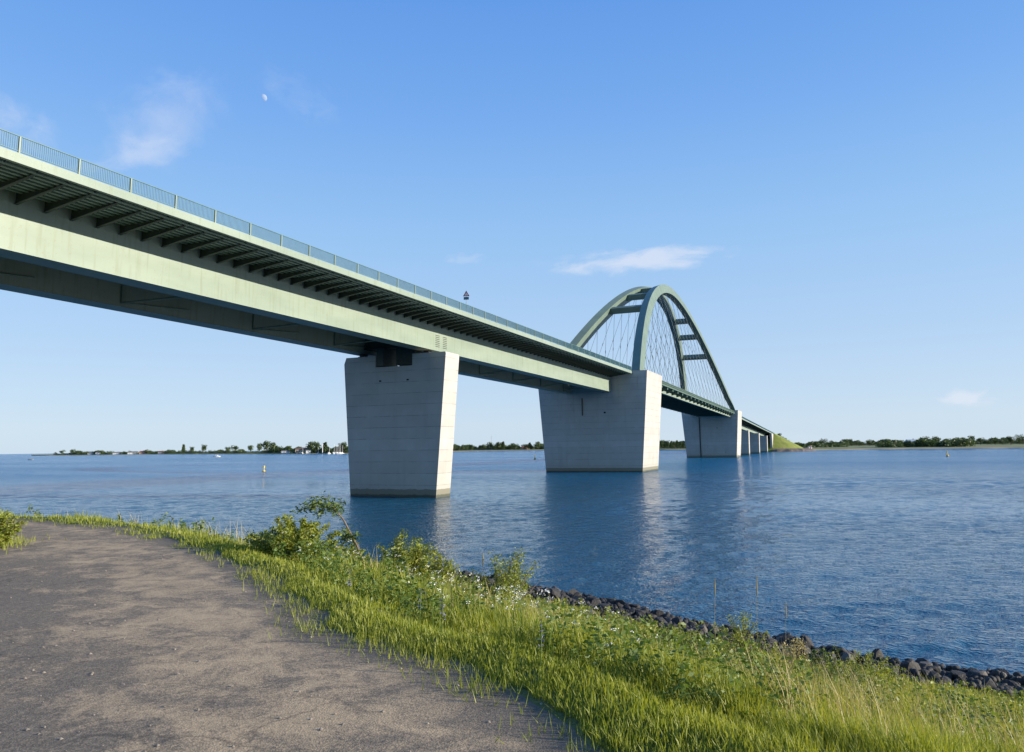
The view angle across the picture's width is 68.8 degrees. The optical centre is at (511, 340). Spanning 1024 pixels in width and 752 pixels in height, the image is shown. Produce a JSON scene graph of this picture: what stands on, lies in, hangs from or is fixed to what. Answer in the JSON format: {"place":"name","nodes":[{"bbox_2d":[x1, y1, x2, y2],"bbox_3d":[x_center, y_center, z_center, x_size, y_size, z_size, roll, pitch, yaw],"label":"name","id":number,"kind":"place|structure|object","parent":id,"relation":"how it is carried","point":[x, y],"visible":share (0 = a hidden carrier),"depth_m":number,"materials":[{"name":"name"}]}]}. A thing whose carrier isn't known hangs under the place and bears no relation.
{"place":"outdoors","nodes":[
{"label":"outdoors","id":0,"kind":"place"},
{"bbox_2d":[0,532,65,553],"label":"verge grass","id":1,"kind":"structure","parent":0,"point":[14,543],"depth_m":13.67,"materials":[{"name":"plant"}]},
{"bbox_2d":[0,519,601,751],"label":"asphalt path","id":2,"kind":"structure","parent":0,"point":[238,649],"depth_m":5.62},
{"bbox_2d":[0,527,542,751],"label":"path grit","id":3,"kind":"object","parent":2,"relation":"on","point":[198,709],"visible":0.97,"depth_m":5.28,"materials":[{"name":"gravel"}]},
{"bbox_2d":[25,515,707,751],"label":"creeping grass","id":4,"kind":"structure","parent":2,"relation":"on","point":[286,589],"depth_m":6.27,"materials":[{"name":"plant"}]},
{"bbox_2d":[0,449,1023,674],"bbox_3d":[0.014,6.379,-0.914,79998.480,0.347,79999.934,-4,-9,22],"label":"sea water","id":5,"kind":"structure","parent":0,"point":[903,554],"depth_m":64.54,"materials":[{"name":"liquid"}]},
{"bbox_2d":[0,128,772,497],"bbox_3d":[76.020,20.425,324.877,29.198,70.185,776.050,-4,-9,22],"label":"arch bridge","id":6,"kind":"structure","parent":5,"relation":"in","point":[66,234],"depth_m":98.95,"materials":[{"name":"green paint"}]},
{"bbox_2d":[463,291,468,303],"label":"warning sign","id":7,"kind":"object","parent":6,"relation":"on","point":[466,294],"visible":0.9,"depth_m":102.75,"materials":[{"name":"metal"}]},
{"bbox_2d":[0,507,1023,751],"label":"bank ground","id":8,"kind":"structure","parent":0,"point":[573,723],"depth_m":5.47,"materials":[{"name":"green plant"}]},
{"bbox_2d":[0,509,28,547],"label":"shrub","id":9,"kind":"object","parent":8,"relation":"on","point":[9,529],"visible":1,"depth_m":13.31,"materials":[{"name":"green plant"}]},
{"bbox_2d":[249,525,303,558],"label":"shrub","id":10,"kind":"object","parent":8,"relation":"on","point":[266,541],"visible":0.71,"depth_m":12.12,"materials":[{"name":"green plant"}]},
{"bbox_2d":[243,513,342,559],"bbox_3d":[-3.705,3.331,12.664,1.624,0.841,1.357,-1,-8,0],"label":"shrub","id":11,"kind":"object","parent":8,"relation":"on","point":[292,535],"visible":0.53,"depth_m":12.55,"materials":[{"name":"green plant"}]},
{"bbox_2d":[290,490,362,557],"bbox_3d":[-3.336,3.589,13.647,1.403,1.664,0.816,-1,-8,0],"label":"leaning sapling","id":12,"kind":"object","parent":8,"relation":"on","point":[335,507],"visible":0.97,"depth_m":13.63,"materials":[{"name":"green plant"}]},
{"bbox_2d":[311,539,370,561],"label":"shrub","id":13,"kind":"object","parent":8,"relation":"on","point":[352,550],"visible":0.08,"depth_m":13.24,"materials":[{"name":"green plant"}]},
{"bbox_2d":[348,567,351,600],"bbox_3d":[-1.715,2.586,7.939,0.066,0.360,0.057,3,-9,-24],"label":"flower spike","id":14,"kind":"object","parent":8,"relation":"on","point":[350,570],"visible":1,"depth_m":7.94,"materials":[{"name":"green plant"}]},
{"bbox_2d":[338,557,383,572],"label":"shrub","id":15,"kind":"object","parent":8,"relation":"on","point":[362,561],"visible":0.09,"depth_m":11.62,"materials":[{"name":"green plant"}]},
{"bbox_2d":[379,550,410,575],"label":"shrub","id":16,"kind":"object","parent":8,"relation":"on","point":[399,564],"visible":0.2,"depth_m":12.58,"materials":[{"name":"green plant"}]},
{"bbox_2d":[366,528,438,582],"bbox_3d":[-1.897,3.982,13.541,1.270,1.147,1.325,-8,-11,43],"label":"shrub","id":17,"kind":"object","parent":8,"relation":"on","point":[413,556],"visible":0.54,"depth_m":13.47,"materials":[{"name":"green plant"}]},
{"bbox_2d":[417,588,422,627],"bbox_3d":[-0.842,2.453,6.837,0.059,0.365,0.063,-1,-8,5],"label":"flower spike","id":18,"kind":"object","parent":8,"relation":"on","point":[420,600],"visible":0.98,"depth_m":6.84,"materials":[{"name":"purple plant"}]},
{"bbox_2d":[410,549,461,586],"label":"shrub","id":19,"kind":"object","parent":8,"relation":"on","point":[442,569],"visible":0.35,"depth_m":13.48,"materials":[{"name":"green plant"}]},
{"bbox_2d":[439,597,445,637],"bbox_3d":[-0.584,2.347,6.296,0.068,0.360,0.058,-4,-9,22],"label":"flower spike","id":20,"kind":"object","parent":8,"relation":"on","point":[442,614],"visible":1,"depth_m":6.30,"materials":[{"name":"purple plant"}]},
{"bbox_2d":[435,572,489,593],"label":"shrub","id":21,"kind":"object","parent":8,"relation":"on","point":[462,578],"visible":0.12,"depth_m":13.98,"materials":[{"name":"green plant"}]},
{"bbox_2d":[458,575,501,601],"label":"shrub","id":22,"kind":"object","parent":8,"relation":"on","point":[483,579],"visible":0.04,"depth_m":14.49,"materials":[{"name":"green plant"}]},
{"bbox_2d":[282,532,712,646],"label":"white wildflowers","id":23,"kind":"object","parent":8,"relation":"on","point":[494,590],"visible":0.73,"depth_m":7.83,"materials":[{"name":"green plant"}]},
{"bbox_2d":[298,547,710,693],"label":"flower stems","id":24,"kind":"object","parent":8,"relation":"on","point":[483,608],"visible":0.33,"depth_m":7.26,"materials":[{"name":"green plant"}]},
{"bbox_2d":[468,547,542,605],"bbox_3d":[-0.134,4.735,14.535,1.296,1.515,1.503,-8,-11,40],"label":"shrub","id":25,"kind":"object","parent":8,"relation":"on","point":[514,580],"visible":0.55,"depth_m":14.46,"materials":[{"name":"green plant"}]},
{"bbox_2d":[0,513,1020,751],"bbox_3d":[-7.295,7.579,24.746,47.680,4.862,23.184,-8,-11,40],"label":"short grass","id":26,"kind":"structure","parent":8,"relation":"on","point":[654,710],"depth_m":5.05,"materials":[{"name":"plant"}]},
{"bbox_2d":[0,504,1023,751],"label":"bank herbs","id":27,"kind":"object","parent":8,"relation":"on","point":[634,658],"visible":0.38,"depth_m":7.28,"materials":[{"name":"green plant"}]},
{"bbox_2d":[18,509,1023,751],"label":"dry grass","id":28,"kind":"structure","parent":8,"relation":"on","point":[803,688],"depth_m":5.68,"materials":[{"name":"plant"}]},
{"bbox_2d":[544,588,560,597],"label":"boulder","id":29,"kind":"object","parent":8,"relation":"on","point":[554,593],"visible":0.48,"depth_m":30.53,"materials":[{"name":"stone"}]},
{"bbox_2d":[568,589,577,594],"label":"boulder","id":30,"kind":"object","parent":8,"relation":"on","point":[573,591],"visible":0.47,"depth_m":32.38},
{"bbox_2d":[572,592,581,596],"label":"boulder","id":31,"kind":"object","parent":8,"relation":"on","point":[578,594],"visible":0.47,"depth_m":31.46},
{"bbox_2d":[572,596,584,600],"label":"boulder","id":32,"kind":"object","parent":8,"relation":"on","point":[576,597],"visible":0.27,"depth_m":30.55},
{"bbox_2d":[586,596,598,601],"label":"boulder","id":33,"kind":"object","parent":8,"relation":"on","point":[590,599],"visible":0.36,"depth_m":30.54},
{"bbox_2d":[590,599,600,605],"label":"boulder","id":34,"kind":"object","parent":8,"relation":"on","point":[594,602],"visible":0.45,"depth_m":29.77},
{"bbox_2d":[597,603,609,609],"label":"boulder","id":35,"kind":"object","parent":8,"relation":"on","point":[603,605],"visible":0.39,"depth_m":28.21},
{"bbox_2d":[600,610,620,620],"bbox_3d":[3.296,9.495,25.521,0.704,0.473,0.689,38,-32,-7],"label":"boulder","id":36,"kind":"object","parent":8,"relation":"on","point":[602,612],"visible":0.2,"depth_m":25.41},
{"bbox_2d":[614,599,624,604],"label":"boulder","id":37,"kind":"object","parent":8,"relation":"on","point":[622,602],"visible":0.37,"depth_m":29.89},
{"bbox_2d":[600,622,654,649],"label":"shrub","id":38,"kind":"object","parent":8,"relation":"on","point":[621,629],"visible":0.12,"depth_m":11.48,"materials":[{"name":"green plant"}]},
{"bbox_2d":[628,608,635,615],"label":"boulder","id":39,"kind":"object","parent":8,"relation":"on","point":[632,610],"visible":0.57,"depth_m":27.99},
{"bbox_2d":[628,604,639,608],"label":"boulder","id":40,"kind":"object","parent":8,"relation":"on","point":[636,606],"visible":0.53,"depth_m":29.29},
{"bbox_2d":[635,609,646,614],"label":"boulder","id":41,"kind":"object","parent":8,"relation":"on","point":[641,611],"visible":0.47,"depth_m":27.92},
{"bbox_2d":[647,614,656,619],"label":"boulder","id":42,"kind":"object","parent":8,"relation":"on","point":[653,616],"visible":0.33,"depth_m":26.98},
{"bbox_2d":[652,610,664,616],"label":"boulder","id":43,"kind":"object","parent":8,"relation":"on","point":[660,613],"visible":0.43,"depth_m":27.78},
{"bbox_2d":[653,616,667,623],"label":"boulder","id":44,"kind":"object","parent":8,"relation":"on","point":[658,618],"visible":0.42,"depth_m":26.54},
{"bbox_2d":[325,541,1023,721],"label":"tall weeds","id":45,"kind":"object","parent":8,"relation":"on","point":[776,648],"visible":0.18,"depth_m":12.37,"materials":[{"name":"green plant"}]},
{"bbox_2d":[671,617,682,624],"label":"boulder","id":46,"kind":"object","parent":8,"relation":"on","point":[677,620],"visible":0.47,"depth_m":26.62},
{"bbox_2d":[647,623,721,659],"bbox_3d":[2.700,4.920,11.931,1.320,0.641,1.221,-6,-10,33],"label":"shrub","id":47,"kind":"object","parent":8,"relation":"on","point":[687,639],"visible":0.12,"depth_m":11.90,"materials":[{"name":"green plant"}]},
{"bbox_2d":[688,621,696,626],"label":"boulder","id":48,"kind":"object","parent":8,"relation":"on","point":[690,623],"visible":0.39,"depth_m":26.10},
{"bbox_2d":[696,625,707,632],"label":"boulder","id":49,"kind":"object","parent":8,"relation":"on","point":[702,627],"visible":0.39,"depth_m":25.14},
{"bbox_2d":[708,624,718,631],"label":"boulder","id":50,"kind":"object","parent":8,"relation":"on","point":[710,627],"visible":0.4,"depth_m":25.35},
{"bbox_2d":[714,581,715,637],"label":"dry stalk","id":51,"kind":"object","parent":8,"relation":"on","point":[714,602],"visible":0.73,"depth_m":14.92,"materials":[{"name":"brown plant"}]},
{"bbox_2d":[432,570,1023,697],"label":"shore rubble","id":52,"kind":"object","parent":8,"relation":"on","point":[995,676],"visible":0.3,"depth_m":22.23,"materials":[{"name":"stone"}]},
{"bbox_2d":[723,624,733,628],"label":"boulder","id":53,"kind":"object","parent":8,"relation":"on","point":[727,626],"visible":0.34,"depth_m":26.03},
{"bbox_2d":[696,642,764,672],"bbox_3d":[2.748,4.335,9.891,1.116,0.632,1.114,3,-9,-22],"label":"shrub","id":54,"kind":"object","parent":8,"relation":"on","point":[728,662],"visible":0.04,"depth_m":10.04,"materials":[{"name":"green plant"}]},
{"bbox_2d":[712,609,769,663],"bbox_3d":[4.222,5.595,13.778,1.131,1.187,1.211,-1,-8,0],"label":"shrub","id":55,"kind":"object","parent":8,"relation":"on","point":[737,635],"visible":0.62,"depth_m":13.80,"materials":[{"name":"green plant"}]},
{"bbox_2d":[756,576,758,648],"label":"dry stalk","id":56,"kind":"object","parent":8,"relation":"on","point":[756,592],"visible":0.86,"depth_m":14.93,"materials":[{"name":"brown plant"}]},
{"bbox_2d":[763,638,778,644],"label":"boulder","id":57,"kind":"object","parent":8,"relation":"on","point":[772,640],"visible":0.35,"depth_m":23.83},
{"bbox_2d":[746,655,803,679],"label":"shrub","id":58,"kind":"object","parent":8,"relation":"on","point":[774,665],"visible":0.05,"depth_m":10.39,"materials":[{"name":"green plant"}]},
{"bbox_2d":[776,633,790,637],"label":"boulder","id":59,"kind":"object","parent":8,"relation":"on","point":[782,634],"visible":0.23,"depth_m":24.83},
{"bbox_2d":[780,635,796,644],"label":"boulder","id":60,"kind":"object","parent":8,"relation":"on","point":[786,639],"visible":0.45,"depth_m":23.85,"materials":[{"name":"stone"}]},
{"bbox_2d":[763,636,821,670],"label":"shrub","id":61,"kind":"object","parent":8,"relation":"on","point":[794,649],"visible":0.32,"depth_m":13.31,"materials":[{"name":"green plant"}]},
{"bbox_2d":[797,645,810,656],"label":"boulder","id":62,"kind":"object","parent":8,"relation":"on","point":[807,648],"visible":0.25,"depth_m":22.24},
{"bbox_2d":[795,640,814,648],"bbox_3d":[9.175,9.607,23.565,0.527,0.338,0.685,27,-33,-31],"label":"boulder","id":63,"kind":"object","parent":8,"relation":"on","point":[809,644],"visible":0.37,"depth_m":23.34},
{"bbox_2d":[798,634,812,649],"bbox_3d":[9.330,9.671,23.756,0.449,0.602,0.425,1,-8,-13],"label":"boulder","id":64,"kind":"object","parent":8,"relation":"on","point":[805,637],"visible":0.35,"depth_m":23.69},
{"bbox_2d":[825,645,832,651],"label":"boulder","id":65,"kind":"object","parent":8,"relation":"on","point":[828,647],"visible":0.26,"depth_m":23.05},
{"bbox_2d":[825,653,837,660],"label":"boulder","id":66,"kind":"object","parent":8,"relation":"on","point":[833,654],"visible":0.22,"depth_m":21.29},
{"bbox_2d":[832,646,847,654],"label":"boulder","id":67,"kind":"object","parent":8,"relation":"on","point":[842,649],"visible":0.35,"depth_m":22.51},
{"bbox_2d":[804,643,876,685],"bbox_3d":[5.580,5.665,12.768,1.082,0.998,1.079,-1,-8,0],"label":"shrub","id":68,"kind":"object","parent":8,"relation":"on","point":[824,659],"visible":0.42,"depth_m":12.91,"materials":[{"name":"green plant"}]},
{"bbox_2d":[839,652,854,664],"bbox_3d":[9.777,9.309,21.716,0.420,0.462,0.662,-1,-8,5],"label":"boulder","id":69,"kind":"object","parent":8,"relation":"on","point":[845,656],"visible":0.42,"depth_m":21.65,"materials":[{"name":"stone"}]},
{"bbox_2d":[856,654,865,663],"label":"boulder","id":70,"kind":"object","parent":8,"relation":"on","point":[858,660],"visible":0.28,"depth_m":21.64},
{"bbox_2d":[839,648,899,689],"bbox_3d":[6.477,6.176,13.706,1.196,1.051,1.388,-7,-10,35],"label":"shrub","id":71,"kind":"object","parent":8,"relation":"on","point":[866,662],"visible":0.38,"depth_m":13.75,"materials":[{"name":"green plant"}]},
{"bbox_2d":[870,649,883,658],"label":"boulder","id":72,"kind":"object","parent":8,"relation":"on","point":[876,652],"visible":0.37,"depth_m":22.20,"materials":[{"name":"stone"}]},
{"bbox_2d":[871,660,885,666],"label":"boulder","id":73,"kind":"object","parent":8,"relation":"on","point":[876,663],"visible":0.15,"depth_m":20.73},
{"bbox_2d":[880,665,899,674],"bbox_3d":[10.310,8.992,20.364,0.569,0.318,0.486,12,-13,-30],"label":"boulder","id":74,"kind":"object","parent":8,"relation":"on","point":[895,669],"visible":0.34,"depth_m":20.18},
{"bbox_2d":[901,661,920,669],"bbox_3d":[11.022,9.112,20.719,0.582,0.474,0.458,-2,-21,-6],"label":"boulder","id":75,"kind":"object","parent":8,"relation":"on","point":[907,665],"visible":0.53,"depth_m":20.59,"materials":[{"name":"stone"}]},
{"bbox_2d":[914,658,928,663],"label":"boulder","id":76,"kind":"object","parent":8,"relation":"on","point":[917,660],"visible":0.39,"depth_m":21.43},
{"bbox_2d":[919,661,932,666],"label":"boulder","id":77,"kind":"object","parent":8,"relation":"on","point":[923,664],"visible":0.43,"depth_m":21.11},
{"bbox_2d":[926,666,941,673],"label":"boulder","id":78,"kind":"object","parent":8,"relation":"on","point":[935,668],"visible":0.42,"depth_m":20.65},
{"bbox_2d":[928,670,941,681],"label":"boulder","id":79,"kind":"object","parent":8,"relation":"on","point":[932,673],"visible":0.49,"depth_m":19.66,"materials":[{"name":"stone"}]},
{"bbox_2d":[940,676,951,685],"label":"boulder","id":80,"kind":"object","parent":8,"relation":"on","point":[945,679],"visible":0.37,"depth_m":19.45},
{"bbox_2d":[950,670,965,680],"bbox_3d":[11.940,9.039,20.032,0.348,0.354,0.311,4,-9,-31],"label":"boulder","id":81,"kind":"object","parent":8,"relation":"on","point":[956,674],"visible":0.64,"depth_m":19.98,"materials":[{"name":"stone"}]},
{"bbox_2d":[958,675,967,681],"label":"boulder","id":82,"kind":"object","parent":8,"relation":"on","point":[964,678],"visible":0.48,"depth_m":19.86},
{"bbox_2d":[971,670,987,676],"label":"boulder","id":83,"kind":"object","parent":8,"relation":"on","point":[978,672],"visible":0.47,"depth_m":20.11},
{"bbox_2d":[981,677,996,687],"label":"boulder","id":84,"kind":"object","parent":8,"relation":"on","point":[988,681],"visible":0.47,"depth_m":19.19,"materials":[{"name":"stone"}]},
{"bbox_2d":[992,668,1009,678],"bbox_3d":[13.538,9.258,20.578,0.364,0.362,0.589,-29,4,4],"label":"boulder","id":85,"kind":"object","parent":8,"relation":"on","point":[1004,671],"visible":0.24,"depth_m":20.60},
{"bbox_2d":[1001,672,1007,679],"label":"boulder","id":86,"kind":"object","parent":8,"relation":"on","point":[1004,676],"visible":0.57,"depth_m":20.19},
{"bbox_2d":[1002,679,1020,687],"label":"boulder","id":87,"kind":"object","parent":8,"relation":"on","point":[1012,683],"visible":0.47,"depth_m":19.30,"materials":[{"name":"stone"}]},
{"bbox_2d":[1008,676,1020,681],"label":"boulder","id":88,"kind":"object","parent":8,"relation":"on","point":[1014,678],"visible":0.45,"depth_m":19.91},
{"bbox_2d":[0,0,1023,453],"label":"sky","id":89,"kind":"structure","parent":0,"point":[831,192],"materials":[{"name":"blue"}]},
{"bbox_2d":[31,443,1023,455],"bbox_3d":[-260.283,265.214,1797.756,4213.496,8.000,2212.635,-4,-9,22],"label":"shore","id":90,"kind":"structure","parent":0,"point":[977,446],"depth_m":736.44,"materials":[{"name":"plant"}]},
{"bbox_2d":[53,449,267,454],"bbox_3d":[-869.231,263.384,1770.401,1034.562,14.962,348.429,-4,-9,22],"label":"scrub","id":91,"kind":"object","parent":90,"relation":"on","point":[150,452],"visible":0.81,"depth_m":1889.71,"materials":[{"name":"green plant"}]},
{"bbox_2d":[247,445,253,452],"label":"tree","id":92,"kind":"object","parent":90,"relation":"on","point":[250,447],"visible":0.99,"depth_m":1510.83,"materials":[{"name":"green plant"}]},
{"bbox_2d":[256,443,262,450],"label":"tree","id":93,"kind":"object","parent":90,"relation":"on","point":[259,447],"visible":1,"depth_m":1469.11,"materials":[{"name":"green plant"}]},
{"bbox_2d":[261,441,270,452],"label":"tree","id":94,"kind":"object","parent":90,"relation":"on","point":[265,445],"visible":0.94,"depth_m":1433.14,"materials":[{"name":"green plant"}]},
{"bbox_2d":[269,442,275,452],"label":"tree","id":95,"kind":"object","parent":90,"relation":"on","point":[272,445],"visible":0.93,"depth_m":1402.60,"materials":[{"name":"green plant"}]},
{"bbox_2d":[295,447,306,453],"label":"harbour building","id":96,"kind":"structure","parent":90,"relation":"on","point":[300,450],"depth_m":1220.96,"materials":[{"name":"grey tile"}]},
{"bbox_2d":[266,446,347,452],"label":"woodland","id":97,"kind":"object","parent":90,"relation":"on","point":[332,450],"visible":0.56,"depth_m":1199.05,"materials":[{"name":"green plant"}]},
{"bbox_2d":[305,441,313,448],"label":"tree","id":98,"kind":"object","parent":90,"relation":"on","point":[310,446],"visible":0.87,"depth_m":1203.16,"materials":[{"name":"green plant"}]},
{"bbox_2d":[312,441,320,452],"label":"tree","id":99,"kind":"object","parent":90,"relation":"on","point":[317,446],"visible":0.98,"depth_m":1191.64,"materials":[{"name":"green plant"}]},
{"bbox_2d":[341,442,346,449],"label":"tree","id":100,"kind":"object","parent":90,"relation":"on","point":[344,446],"visible":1,"depth_m":1121.78,"materials":[{"name":"green plant"}]},
{"bbox_2d":[453,443,543,450],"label":"woodland","id":101,"kind":"object","parent":90,"relation":"on","point":[485,448],"visible":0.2,"depth_m":1476.77,"materials":[{"name":"green plant"}]},
{"bbox_2d":[795,441,849,447],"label":"hedgerow","id":102,"kind":"object","parent":90,"relation":"on","point":[829,444],"visible":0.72,"depth_m":798.33,"materials":[{"name":"green plant"}]},
{"bbox_2d":[811,437,1021,445],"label":"hedgerow","id":103,"kind":"object","parent":90,"relation":"on","point":[976,442],"visible":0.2,"depth_m":907.18,"materials":[{"name":"green plant"}]},
{"bbox_2d":[875,437,975,447],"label":"hedgerow","id":104,"kind":"object","parent":90,"relation":"on","point":[930,442],"visible":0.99,"depth_m":712.90,"materials":[{"name":"green plant"}]},
{"bbox_2d":[983,439,992,444],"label":"tree","id":105,"kind":"object","parent":90,"relation":"on","point":[986,441],"visible":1,"depth_m":818.77,"materials":[{"name":"green plant"}]},
{"bbox_2d":[998,439,1005,444],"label":"tree","id":106,"kind":"object","parent":90,"relation":"on","point":[1000,441],"visible":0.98,"depth_m":805.53,"materials":[{"name":"green plant"}]},
{"bbox_2d":[1006,436,1014,442],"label":"tree","id":107,"kind":"object","parent":90,"relation":"on","point":[1009,438],"visible":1,"depth_m":777.30,"materials":[{"name":"green plant"}]},
{"bbox_2d":[1013,434,1023,443],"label":"tree","id":108,"kind":"object","parent":90,"relation":"on","point":[1020,437],"visible":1,"depth_m":769.67,"materials":[{"name":"green plant"}]},
{"bbox_2d":[536,620,544,668],"bbox_3d":[0.213,2.213,5.425,0.060,0.361,0.061,4,-9,-30],"label":"flower spike","id":109,"kind":"object","parent":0,"point":[541,640],"visible":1,"depth_m":5.42,"materials":[{"name":"green plant"}]},
{"bbox_2d":[766,434,802,451],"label":"embankment","id":110,"kind":"structure","parent":0,"point":[779,442],"depth_m":639.94,"materials":[{"name":"green plant"}]},
{"bbox_2d":[773,447,815,451],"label":"stone revetment","id":111,"kind":"object","parent":110,"relation":"on","point":[793,449],"visible":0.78,"depth_m":624.12,"materials":[{"name":"stone"}]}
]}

